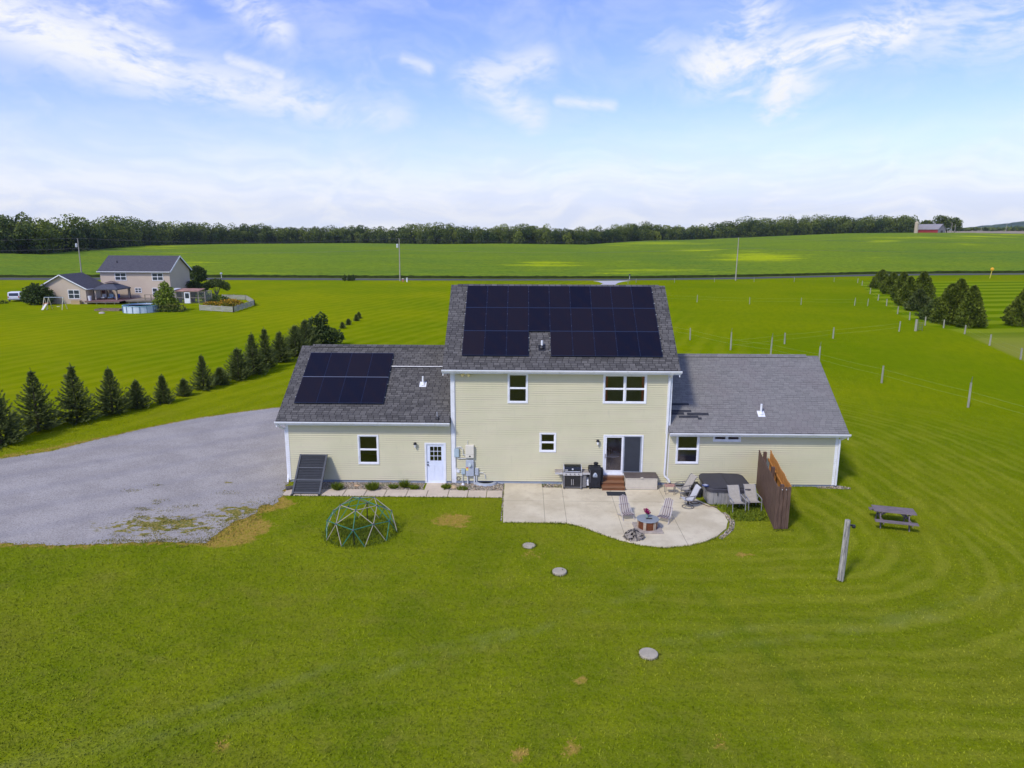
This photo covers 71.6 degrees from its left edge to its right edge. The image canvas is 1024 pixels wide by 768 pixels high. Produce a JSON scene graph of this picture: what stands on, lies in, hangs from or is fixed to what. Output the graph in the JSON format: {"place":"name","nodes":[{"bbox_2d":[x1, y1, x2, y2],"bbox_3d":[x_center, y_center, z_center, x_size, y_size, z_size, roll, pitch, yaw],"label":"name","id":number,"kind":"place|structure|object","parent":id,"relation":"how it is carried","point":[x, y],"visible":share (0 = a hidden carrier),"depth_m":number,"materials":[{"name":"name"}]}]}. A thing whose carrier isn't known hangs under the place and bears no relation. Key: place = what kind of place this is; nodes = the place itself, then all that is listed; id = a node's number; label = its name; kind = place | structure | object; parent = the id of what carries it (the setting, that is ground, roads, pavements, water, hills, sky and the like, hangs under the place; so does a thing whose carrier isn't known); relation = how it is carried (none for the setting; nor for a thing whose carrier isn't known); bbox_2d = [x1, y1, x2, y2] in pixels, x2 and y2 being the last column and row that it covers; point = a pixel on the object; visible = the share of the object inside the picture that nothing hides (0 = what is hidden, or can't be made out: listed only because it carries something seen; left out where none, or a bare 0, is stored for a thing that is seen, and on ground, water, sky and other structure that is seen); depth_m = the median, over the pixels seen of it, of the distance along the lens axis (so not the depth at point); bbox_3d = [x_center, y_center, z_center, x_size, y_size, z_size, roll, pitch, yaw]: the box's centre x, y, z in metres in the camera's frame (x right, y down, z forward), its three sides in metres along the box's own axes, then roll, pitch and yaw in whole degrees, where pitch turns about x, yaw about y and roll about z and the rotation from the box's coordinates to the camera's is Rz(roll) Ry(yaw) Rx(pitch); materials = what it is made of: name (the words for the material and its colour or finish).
{"place":"outdoors","nodes":[
{"label":"outdoors","id":0,"kind":"place"},
{"bbox_2d":[0,408,288,545],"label":"gravel driveway","id":1,"kind":"structure","parent":0,"point":[70,495],"depth_m":36.68,"materials":[{"name":"grey gravel"}]},
{"bbox_2d":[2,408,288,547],"bbox_3d":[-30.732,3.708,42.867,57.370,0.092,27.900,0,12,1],"label":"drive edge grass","id":2,"kind":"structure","parent":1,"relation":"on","point":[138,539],"depth_m":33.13,"materials":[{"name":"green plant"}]},
{"bbox_2d":[92,484,275,547],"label":"gravel weeds","id":3,"kind":"object","parent":1,"relation":"on","point":[187,533],"visible":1,"depth_m":31.37,"materials":[{"name":"green plant"}]},
{"bbox_2d":[0,273,1023,767],"bbox_3d":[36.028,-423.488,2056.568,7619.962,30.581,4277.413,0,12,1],"label":"lawn","id":4,"kind":"structure","parent":0,"point":[48,345],"depth_m":25.36,"materials":[{"name":"green plant"}]},
{"bbox_2d":[7,291,21,301],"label":"parked car","id":5,"kind":"object","parent":4,"relation":"on","point":[14,295],"visible":0.72,"depth_m":129.50,"materials":[{"name":"white metal"}]},
{"bbox_2d":[0,389,34,448],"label":"spruce tree","id":6,"kind":"object","parent":4,"relation":"on","point":[7,426],"visible":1,"depth_m":43.02,"materials":[{"name":"green plant"}]},
{"bbox_2d":[7,370,68,435],"bbox_3d":[-30.696,0.967,45.744,3.529,4.315,3.539,-6,13,-26],"label":"spruce tree","id":7,"kind":"object","parent":4,"relation":"on","point":[35,395],"visible":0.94,"depth_m":45.54,"materials":[{"name":"green plant"}]},
{"bbox_2d":[20,282,55,304],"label":"broadleaf bush","id":8,"kind":"object","parent":4,"relation":"on","point":[34,294],"visible":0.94,"depth_m":123.87,"materials":[{"name":"green plant"}]},
{"bbox_2d":[41,297,67,309],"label":"swing set","id":9,"kind":"object","parent":4,"relation":"on","point":[44,306],"visible":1,"depth_m":116.95,"materials":[{"name":"white metal"}]},
{"bbox_2d":[47,362,104,425],"bbox_3d":[-29.456,0.588,47.846,3.618,4.218,3.441,0,12,1],"label":"spruce tree","id":10,"kind":"object","parent":4,"relation":"on","point":[70,403],"visible":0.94,"depth_m":47.73,"materials":[{"name":"green plant"}]},
{"bbox_2d":[90,366,133,415],"bbox_3d":[-28.332,0.410,50.116,3.153,3.596,2.956,0,12,1],"label":"spruce tree","id":11,"kind":"object","parent":4,"relation":"on","point":[105,400],"visible":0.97,"depth_m":49.91,"materials":[{"name":"green plant"}]},
{"bbox_2d":[41,255,191,303],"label":"house","id":12,"kind":"structure","parent":4,"relation":"on","point":[140,275],"depth_m":131.97,"materials":[{"name":"beige"}]},
{"bbox_2d":[68,290,79,298],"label":"window","id":13,"kind":"structure","parent":12,"relation":"in","point":[72,294],"depth_m":126.23,"materials":[{"name":"white plastic"}]},
{"bbox_2d":[151,273,163,280],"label":"window","id":14,"kind":"structure","parent":12,"relation":"in","point":[155,276],"depth_m":131.74,"materials":[{"name":"white plastic"}]},
{"bbox_2d":[84,294,153,303],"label":"deck","id":15,"kind":"structure","parent":4,"relation":"on","point":[126,299],"depth_m":127.14,"materials":[{"name":"wood"}]},
{"bbox_2d":[92,281,130,299],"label":"gazebo","id":16,"kind":"object","parent":15,"relation":"on","point":[111,285],"visible":0.92,"depth_m":127.60,"materials":[{"name":"fabric"}]},
{"bbox_2d":[121,379,152,408],"bbox_3d":[-27.463,0.691,51.947,2.541,2.290,2.662,0,12,1],"label":"spruce tree","id":17,"kind":"object","parent":4,"relation":"on","point":[139,400],"visible":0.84,"depth_m":51.77,"materials":[{"name":"green plant"}]},
{"bbox_2d":[122,303,158,313],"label":"above ground pool","id":18,"kind":"structure","parent":4,"relation":"on","point":[134,308],"depth_m":112.60,"materials":[{"name":"metal"}]},
{"bbox_2d":[150,374,176,404],"bbox_3d":[-26.326,0.368,53.463,1.976,2.477,2.079,0,12,1],"label":"spruce tree","id":19,"kind":"object","parent":4,"relation":"on","point":[162,393],"visible":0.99,"depth_m":53.33,"materials":[{"name":"green plant"}]},
{"bbox_2d":[151,280,180,308],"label":"young tree","id":20,"kind":"object","parent":4,"relation":"on","point":[164,295],"visible":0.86,"depth_m":114.70,"materials":[{"name":"green plant"}]},
{"bbox_2d":[153,303,187,311],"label":"flowering shrub","id":21,"kind":"object","parent":4,"relation":"on","point":[174,309],"visible":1,"depth_m":114.15,"materials":[{"name":"green plant"}]},
{"bbox_2d":[174,378,194,396],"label":"spruce tree","id":22,"kind":"object","parent":4,"relation":"on","point":[183,389],"visible":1,"depth_m":55.72,"materials":[{"name":"green plant"}]},
{"bbox_2d":[173,288,211,303],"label":"poultry run","id":23,"kind":"object","parent":4,"relation":"on","point":[188,296],"visible":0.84,"depth_m":127.98,"materials":[{"name":"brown wood"}]},
{"bbox_2d":[185,280,208,296],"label":"tree","id":24,"kind":"object","parent":4,"relation":"on","point":[194,284],"visible":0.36,"depth_m":139.02,"materials":[{"name":"green plant"}]},
{"bbox_2d":[189,265,207,281],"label":"round tree","id":25,"kind":"object","parent":4,"relation":"on","point":[198,273],"visible":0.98,"depth_m":166.11,"materials":[{"name":"green plant"}]},
{"bbox_2d":[187,354,220,390],"bbox_3d":[-25.389,-1.000,58.013,2.586,3.081,2.547,0,12,1],"label":"spruce tree","id":26,"kind":"object","parent":4,"relation":"on","point":[200,372],"visible":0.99,"depth_m":57.91,"materials":[{"name":"green plant"}]},
{"bbox_2d":[205,278,229,295],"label":"spreading tree","id":27,"kind":"object","parent":4,"relation":"on","point":[219,283],"visible":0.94,"depth_m":142.09,"materials":[{"name":"green plant"}]},
{"bbox_2d":[209,367,231,385],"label":"spruce tree","id":28,"kind":"object","parent":4,"relation":"on","point":[224,378],"visible":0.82,"depth_m":59.96,"materials":[{"name":"green plant"}]},
{"bbox_2d":[199,294,254,312],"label":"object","id":29,"kind":"object","parent":4,"relation":"on","point":[236,308],"visible":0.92,"depth_m":116.49,"materials":[{"name":"grey stone"}]},
{"bbox_2d":[219,298,243,305],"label":"flower patch","id":30,"kind":"object","parent":4,"relation":"on","point":[230,302],"visible":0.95,"depth_m":123.36,"materials":[{"name":"yellow plant"}]},
{"bbox_2d":[221,347,256,380],"bbox_3d":[-23.989,-1.735,62.135,3.132,3.130,3.773,0,12,1],"label":"spruce tree","id":31,"kind":"object","parent":4,"relation":"on","point":[242,368],"visible":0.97,"depth_m":61.82,"materials":[{"name":"green plant"}]},
{"bbox_2d":[238,332,270,374],"bbox_3d":[-23.486,-2.802,64.358,3.024,4.013,3.017,0,12,1],"label":"spruce tree","id":32,"kind":"object","parent":4,"relation":"on","point":[251,347],"visible":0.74,"depth_m":64.23,"materials":[{"name":"green plant"}]},
{"bbox_2d":[257,327,278,368],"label":"spruce tree","id":33,"kind":"object","parent":4,"relation":"on","point":[268,354],"visible":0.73,"depth_m":66.83,"materials":[{"name":"green plant"}]},
{"bbox_2d":[266,331,296,362],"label":"spruce tree","id":34,"kind":"object","parent":4,"relation":"on","point":[279,347],"visible":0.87,"depth_m":70.22,"materials":[{"name":"green plant"}]},
{"bbox_2d":[282,325,311,356],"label":"spruce tree","id":35,"kind":"object","parent":4,"relation":"on","point":[294,333],"visible":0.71,"depth_m":73.59,"materials":[{"name":"green plant"}]},
{"bbox_2d":[286,318,322,351],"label":"spruce tree","id":36,"kind":"object","parent":4,"relation":"on","point":[307,332],"visible":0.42,"depth_m":76.42,"materials":[{"name":"green plant"}]},
{"bbox_2d":[303,311,344,343],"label":"cedar bush","id":37,"kind":"object","parent":4,"relation":"on","point":[334,336],"visible":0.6,"depth_m":79.12,"materials":[{"name":"green plant"}]},
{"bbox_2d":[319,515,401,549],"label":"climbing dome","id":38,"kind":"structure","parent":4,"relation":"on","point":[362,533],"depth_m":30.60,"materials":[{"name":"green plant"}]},
{"bbox_2d":[325,497,396,546],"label":"climbing dome","id":39,"kind":"structure","parent":4,"relation":"on","point":[355,511],"depth_m":30.19,"materials":[{"name":"green metal"}]},
{"bbox_2d":[322,481,424,489],"bbox_3d":[-7.611,5.202,36.296,6.248,0.001,1.098,0,12,1],"label":"pebble bed","id":40,"kind":"object","parent":4,"relation":"on","point":[380,486],"visible":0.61,"depth_m":36.33,"materials":[{"name":"grey gravel"}]},
{"bbox_2d":[364,481,379,490],"bbox_3d":[-7.046,5.095,35.692,0.885,0.476,0.896,-9,15,-38],"label":"grass clump","id":41,"kind":"object","parent":40,"relation":"on","point":[375,485],"visible":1,"depth_m":35.58,"materials":[{"name":"green plant"}]},
{"bbox_2d":[282,483,502,497],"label":"walkway","id":42,"kind":"structure","parent":4,"relation":"on","point":[435,489],"depth_m":35.29,"materials":[{"name":"concrete"}]},
{"bbox_2d":[290,454,327,495],"bbox_3d":[-10.145,4.545,35.644,1.510,1.583,1.842,0,12,1],"label":"leaning panel","id":43,"kind":"object","parent":42,"relation":"on","point":[309,474],"visible":1,"depth_m":35.66,"materials":[{"name":"black metal"}]},
{"bbox_2d":[1,223,913,252],"bbox_3d":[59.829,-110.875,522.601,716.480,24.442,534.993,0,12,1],"label":"woods interior","id":44,"kind":"object","parent":4,"relation":"on","point":[174,241],"visible":0.02,"depth_m":656.06,"materials":[{"name":"green plant"}]},
{"bbox_2d":[445,482,503,490],"bbox_3d":[-1.891,5.242,36.202,2.990,0.001,1.090,0,12,1],"label":"pebble bed","id":45,"kind":"object","parent":4,"relation":"on","point":[486,487],"visible":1,"depth_m":36.11,"materials":[{"name":"grey gravel"}]},
{"bbox_2d":[552,567,566,575],"bbox_3d":[1.813,7.166,27.086,0.550,0.196,0.550,0,12,1],"label":"septic cover","id":46,"kind":"object","parent":4,"relation":"on","point":[558,571],"visible":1,"depth_m":26.98,"materials":[{"name":"concrete"}]},
{"bbox_2d":[274,284,850,486],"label":"house","id":47,"kind":"structure","parent":4,"relation":"on","point":[523,383],"depth_m":36.36,"materials":[{"name":"plastic"}]},
{"bbox_2d":[357,435,379,463],"bbox_3d":[-7.364,3.356,36.423,1.080,1.570,0.085,0,12,1],"label":"window","id":48,"kind":"structure","parent":47,"relation":"in","point":[358,436],"depth_m":36.41,"materials":[{"name":"white plastic"}]},
{"bbox_2d":[424,443,445,482],"bbox_3d":[-3.932,4.066,36.508,1.090,2.190,0.120,0,12,1],"label":"door","id":49,"kind":"structure","parent":47,"relation":"in","point":[435,470],"depth_m":36.55,"materials":[{"name":"white metal"}]},
{"bbox_2d":[507,374,527,402],"bbox_3d":[0.291,0.208,35.609,1.030,1.540,0.085,0,12,1],"label":"window","id":50,"kind":"structure","parent":47,"relation":"in","point":[508,401],"depth_m":35.61,"materials":[{"name":"white plastic"}]},
{"bbox_2d":[539,432,555,451],"bbox_3d":[1.821,2.972,36.170,0.850,1.030,0.085,0,12,1],"label":"window","id":51,"kind":"structure","parent":47,"relation":"in","point":[541,433],"depth_m":36.16,"materials":[{"name":"white plastic"}]},
{"bbox_2d":[606,451,620,468],"bbox_3d":[5.213,4.048,37.531,1.080,0.760,1.080,0,12,1],"label":"round table","id":52,"kind":"object","parent":47,"relation":"in","point":[614,454],"visible":0.78,"depth_m":37.47,"materials":[{"name":"black metal"}]},
{"bbox_2d":[603,435,643,474],"bbox_3d":[5.658,3.621,36.219,2.030,2.135,0.130,0,12,1],"label":"sliding door","id":53,"kind":"structure","parent":47,"relation":"in","point":[632,445],"depth_m":36.24,"materials":[{"name":"white plastic"}]},
{"bbox_2d":[603,375,646,403],"bbox_3d":[5.646,0.237,35.560,2.180,1.500,0.172,0,12,1],"label":"window","id":54,"kind":"structure","parent":47,"relation":"in","point":[605,377],"depth_m":35.53,"materials":[{"name":"white plastic"}]},
{"bbox_2d":[675,437,699,463],"bbox_3d":[8.919,3.301,36.108,1.170,1.560,0.085,0,12,1],"label":"window","id":55,"kind":"structure","parent":47,"relation":"in","point":[677,438],"depth_m":36.13,"materials":[{"name":"white plastic"}]},
{"bbox_2d":[713,437,740,441],"bbox_3d":[10.881,2.711,35.959,1.410,0.410,0.110,0,12,1],"label":"window","id":56,"kind":"structure","parent":47,"relation":"in","point":[726,439],"depth_m":35.95,"materials":[{"name":"white plastic"}]},
{"bbox_2d":[283,485,846,660],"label":"edge grass","id":57,"kind":"structure","parent":4,"relation":"on","point":[659,654],"depth_m":30.97,"materials":[{"name":"green plant"}]},
{"bbox_2d":[639,648,657,660],"bbox_3d":[4.201,8.318,21.846,0.580,0.145,0.580,0,12,1],"label":"septic cover","id":58,"kind":"object","parent":4,"relation":"on","point":[649,653],"visible":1,"depth_m":21.76,"materials":[{"name":"concrete"}]},
{"bbox_2d":[699,473,750,504],"bbox_3d":[10.439,5.148,34.827,2.200,0.913,2.235,1,12,2],"label":"hot tub","id":59,"kind":"object","parent":4,"relation":"on","point":[715,491],"visible":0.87,"depth_m":34.23,"materials":[{"name":"grey plastic"}]},
{"bbox_2d":[719,512,734,538],"bbox_3d":[9.539,6.286,31.498,0.676,0.001,3.153,4,13,17],"label":"pebble bed","id":60,"kind":"object","parent":4,"relation":"on","point":[732,529],"visible":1,"depth_m":31.30,"materials":[{"name":"grey gravel"}]},
{"bbox_2d":[727,485,745,511],"bbox_3d":[10.499,5.386,33.317,0.660,1.048,0.968,-1,12,-5],"label":"sling chair","id":61,"kind":"object","parent":4,"relation":"on","point":[734,495],"visible":1,"depth_m":33.44,"materials":[{"name":"fabric"}]},
{"bbox_2d":[735,237,738,280],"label":"utility pole","id":62,"kind":"object","parent":4,"relation":"on","point":[737,259],"visible":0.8,"depth_m":194.29,"materials":[{"name":"wood"}]},
{"bbox_2d":[12,248,881,252],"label":"power line","id":63,"kind":"object","parent":62,"relation":"attached to","point":[464,251],"visible":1,"depth_m":192.31,"materials":[{"name":"metal"}]},
{"bbox_2d":[30,237,947,242],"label":"power line","id":64,"kind":"object","parent":62,"relation":"attached to","point":[491,241],"visible":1,"depth_m":192.22,"materials":[{"name":"metal"}]},
{"bbox_2d":[713,495,767,520],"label":"weeds","id":65,"kind":"object","parent":4,"relation":"on","point":[752,508],"visible":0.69,"depth_m":32.89,"materials":[{"name":"green plant"}]},
{"bbox_2d":[743,484,761,509],"bbox_3d":[11.307,5.358,33.461,0.660,1.048,0.968,0,12,-2],"label":"sling chair","id":66,"kind":"object","parent":4,"relation":"on","point":[751,495],"visible":0.97,"depth_m":33.58,"materials":[{"name":"fabric"}]},
{"bbox_2d":[756,450,790,528],"bbox_3d":[12.262,4.838,33.450,0.620,2.066,5.399,2,12,10],"label":"privacy screen","id":67,"kind":"object","parent":4,"relation":"on","point":[773,486],"visible":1,"depth_m":32.23,"materials":[{"name":"brown wood"}]},
{"bbox_2d":[837,519,855,581],"bbox_3d":[12.412,6.224,26.343,0.446,2.520,0.237,0,12,1],"label":"wooden post","id":68,"kind":"object","parent":4,"relation":"on","point":[843,555],"visible":1,"depth_m":26.25,"materials":[{"name":"grey wood"}]},
{"bbox_2d":[675,328,1018,412],"bbox_3d":[28.518,-2.796,68.803,3.116,2.564,54.462,-4,13,-19],"label":"wire fence","id":69,"kind":"object","parent":4,"relation":"on","point":[969,395],"visible":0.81,"depth_m":61.73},
{"bbox_2d":[867,269,888,287],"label":"cedar tree","id":70,"kind":"object","parent":4,"relation":"on","point":[881,275],"visible":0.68,"depth_m":167.51,"materials":[{"name":"green plant"}]},
{"bbox_2d":[878,272,898,293],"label":"cedar tree","id":71,"kind":"object","parent":4,"relation":"on","point":[888,282],"visible":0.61,"depth_m":152.29,"materials":[{"name":"green plant"}]},
{"bbox_2d":[868,505,918,531],"bbox_3d":[16.922,5.942,31.551,1.702,0.770,1.716,4,13,16],"label":"picnic table","id":72,"kind":"object","parent":4,"relation":"on","point":[882,510],"visible":1,"depth_m":31.26,"materials":[{"name":"grey wood"}]},
{"bbox_2d":[889,271,909,297],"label":"cedar tree","id":73,"kind":"object","parent":4,"relation":"on","point":[901,280],"visible":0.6,"depth_m":140.67,"materials":[{"name":"green plant"}]},
{"bbox_2d":[891,276,919,306],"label":"cedar tree","id":74,"kind":"object","parent":4,"relation":"on","point":[907,290],"visible":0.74,"depth_m":126.80,"materials":[{"name":"green plant"}]},
{"bbox_2d":[903,288,931,310],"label":"cedar tree","id":75,"kind":"object","parent":4,"relation":"on","point":[918,299],"visible":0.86,"depth_m":118.47,"materials":[{"name":"green plant"}]},
{"bbox_2d":[914,297,938,319],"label":"cedar tree","id":76,"kind":"object","parent":4,"relation":"on","point":[924,312],"visible":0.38,"depth_m":106.92,"materials":[{"name":"green plant"}]},
{"bbox_2d":[916,270,936,299],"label":"cedar tree","id":77,"kind":"object","parent":4,"relation":"on","point":[923,280],"visible":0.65,"depth_m":133.91,"materials":[{"name":"green plant"}]},
{"bbox_2d":[918,224,946,232],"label":"barn","id":78,"kind":"structure","parent":4,"relation":"on","point":[931,228],"depth_m":714.06,"materials":[{"name":"metal"}]},
{"bbox_2d":[857,280,1022,359],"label":"wire fence","id":79,"kind":"object","parent":4,"relation":"on","point":[1021,354],"visible":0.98,"depth_m":98.03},
{"bbox_2d":[932,215,950,223],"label":"farm tree","id":80,"kind":"object","parent":4,"relation":"on","point":[940,219],"visible":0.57,"depth_m":737.10,"materials":[{"name":"green plant"}]},
{"bbox_2d":[928,283,969,324],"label":"cedar tree","id":81,"kind":"object","parent":4,"relation":"on","point":[949,291],"visible":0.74,"depth_m":101.12,"materials":[{"name":"green plant"}]},
{"bbox_2d":[949,217,962,230],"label":"farm tree","id":82,"kind":"object","parent":4,"relation":"on","point":[957,221],"visible":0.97,"depth_m":731.03,"materials":[{"name":"green plant"}]},
{"bbox_2d":[938,278,973,321],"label":"cedar tree","id":83,"kind":"object","parent":4,"relation":"on","point":[963,286],"visible":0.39,"depth_m":100.98,"materials":[{"name":"green plant"}]},
{"bbox_2d":[953,284,989,327],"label":"cedar tree","id":84,"kind":"object","parent":4,"relation":"on","point":[976,311],"visible":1,"depth_m":97.42,"materials":[{"name":"green plant"}]},
{"bbox_2d":[1000,289,1023,326],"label":"cedar tree","id":85,"kind":"object","parent":4,"relation":"on","point":[1013,309],"visible":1,"depth_m":99.86,"materials":[{"name":"green plant"}]},
{"bbox_2d":[0,233,1023,278],"bbox_3d":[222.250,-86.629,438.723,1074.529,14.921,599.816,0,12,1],"label":"crop field","id":86,"kind":"structure","parent":0,"point":[853,253],"depth_m":306.31,"materials":[{"name":"green plant"}]},
{"bbox_2d":[0,211,919,253],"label":"woods","id":87,"kind":"object","parent":86,"relation":"on","point":[21,233],"depth_m":625.28,"materials":[{"name":"green plant"}]},
{"bbox_2d":[0,273,1023,280],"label":"road","id":88,"kind":"structure","parent":0,"point":[546,279],"depth_m":197.29,"materials":[{"name":"grey asphalt"}]},
{"bbox_2d":[0,0,1023,232],"label":"sky","id":89,"kind":"structure","parent":0,"point":[570,114],"materials":[{"name":"blue"}]},
{"bbox_2d":[503,483,727,547],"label":"patio","id":90,"kind":"structure","parent":0,"point":[595,509],"depth_m":32.96,"materials":[{"name":"concrete"}]},
{"bbox_2d":[555,464,589,488],"bbox_3d":[3.088,4.671,35.952,1.835,1.215,0.665,0,12,1],"label":"gas grill","id":91,"kind":"object","parent":90,"relation":"on","point":[574,475],"visible":0.98,"depth_m":35.75,"materials":[{"name":"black metal"}]},
{"bbox_2d":[588,462,602,488],"bbox_3d":[4.231,4.604,35.949,0.741,1.325,0.592,0,12,1],"label":"covered smoker","id":92,"kind":"object","parent":90,"relation":"on","point":[595,476],"visible":0.98,"depth_m":35.73,"materials":[{"name":"metal"}]},
{"bbox_2d":[601,475,624,490],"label":"porch steps","id":93,"kind":"structure","parent":90,"relation":"on","point":[613,482],"depth_m":35.92,"materials":[{"name":"brown wood"}]},
{"bbox_2d":[617,494,634,520],"bbox_3d":[5.178,5.612,32.261,0.569,0.942,0.920,-2,12,-11],"label":"slat chair","id":94,"kind":"object","parent":90,"relation":"on","point":[624,505],"visible":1,"depth_m":32.41,"materials":[{"name":"grey wood"}]},
{"bbox_2d":[622,528,644,541],"bbox_3d":[5.149,6.339,30.088,0.958,0.500,0.793,0,12,1],"label":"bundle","id":95,"kind":"object","parent":90,"relation":"on","point":[635,534],"visible":1,"depth_m":29.89,"materials":[{"name":"grey stone"}]},
{"bbox_2d":[623,472,657,489],"bbox_3d":[6.521,4.925,36.006,1.660,0.700,0.740,0,12,1],"label":"storage box","id":96,"kind":"object","parent":90,"relation":"on","point":[640,480],"visible":0.98,"depth_m":35.72,"materials":[{"name":"beige plastic"}]},
{"bbox_2d":[632,514,662,533],"bbox_3d":[5.927,6.094,31.030,1.160,0.485,1.120,0,12,-1],"label":"fire pit","id":97,"kind":"object","parent":90,"relation":"on","point":[643,524],"visible":1,"depth_m":30.74,"materials":[{"name":"stone"}]},
{"bbox_2d":[657,498,673,524],"bbox_3d":[6.910,5.691,31.921,0.569,0.942,0.920,7,14,30],"label":"slat chair","id":98,"kind":"object","parent":90,"relation":"on","point":[663,515],"visible":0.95,"depth_m":32.06,"materials":[{"name":"grey wood"}]},
{"bbox_2d":[673,473,697,497],"bbox_3d":[8.532,5.006,34.851,0.968,1.048,0.660,-4,13,-17],"label":"patio chair","id":99,"kind":"object","parent":90,"relation":"on","point":[688,483],"visible":0.94,"depth_m":34.86,"materials":[{"name":"fabric"}]},
{"bbox_2d":[680,484,700,508],"bbox_3d":[8.415,5.299,33.460,0.820,1.039,0.660,-2,12,-9],"label":"swivel chair","id":100,"kind":"object","parent":90,"relation":"on","point":[692,496],"visible":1,"depth_m":33.45,"materials":[{"name":"metal"}]},
{"bbox_2d":[945,230,1023,233],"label":"stubble field","id":101,"kind":"structure","parent":0,"point":[1013,232],"depth_m":867.73,"materials":[{"name":"plant"}]},
{"bbox_2d":[958,225,1023,230],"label":"woods","id":102,"kind":"object","parent":101,"relation":"on","point":[1016,228],"visible":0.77,"depth_m":983.53,"materials":[{"name":"green plant"}]},
{"bbox_2d":[947,221,1023,229],"bbox_3d":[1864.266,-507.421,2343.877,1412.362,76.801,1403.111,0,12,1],"label":"hills","id":103,"kind":"structure","parent":0,"point":[1020,224],"depth_m":2372.43,"materials":[{"name":"green plant"}]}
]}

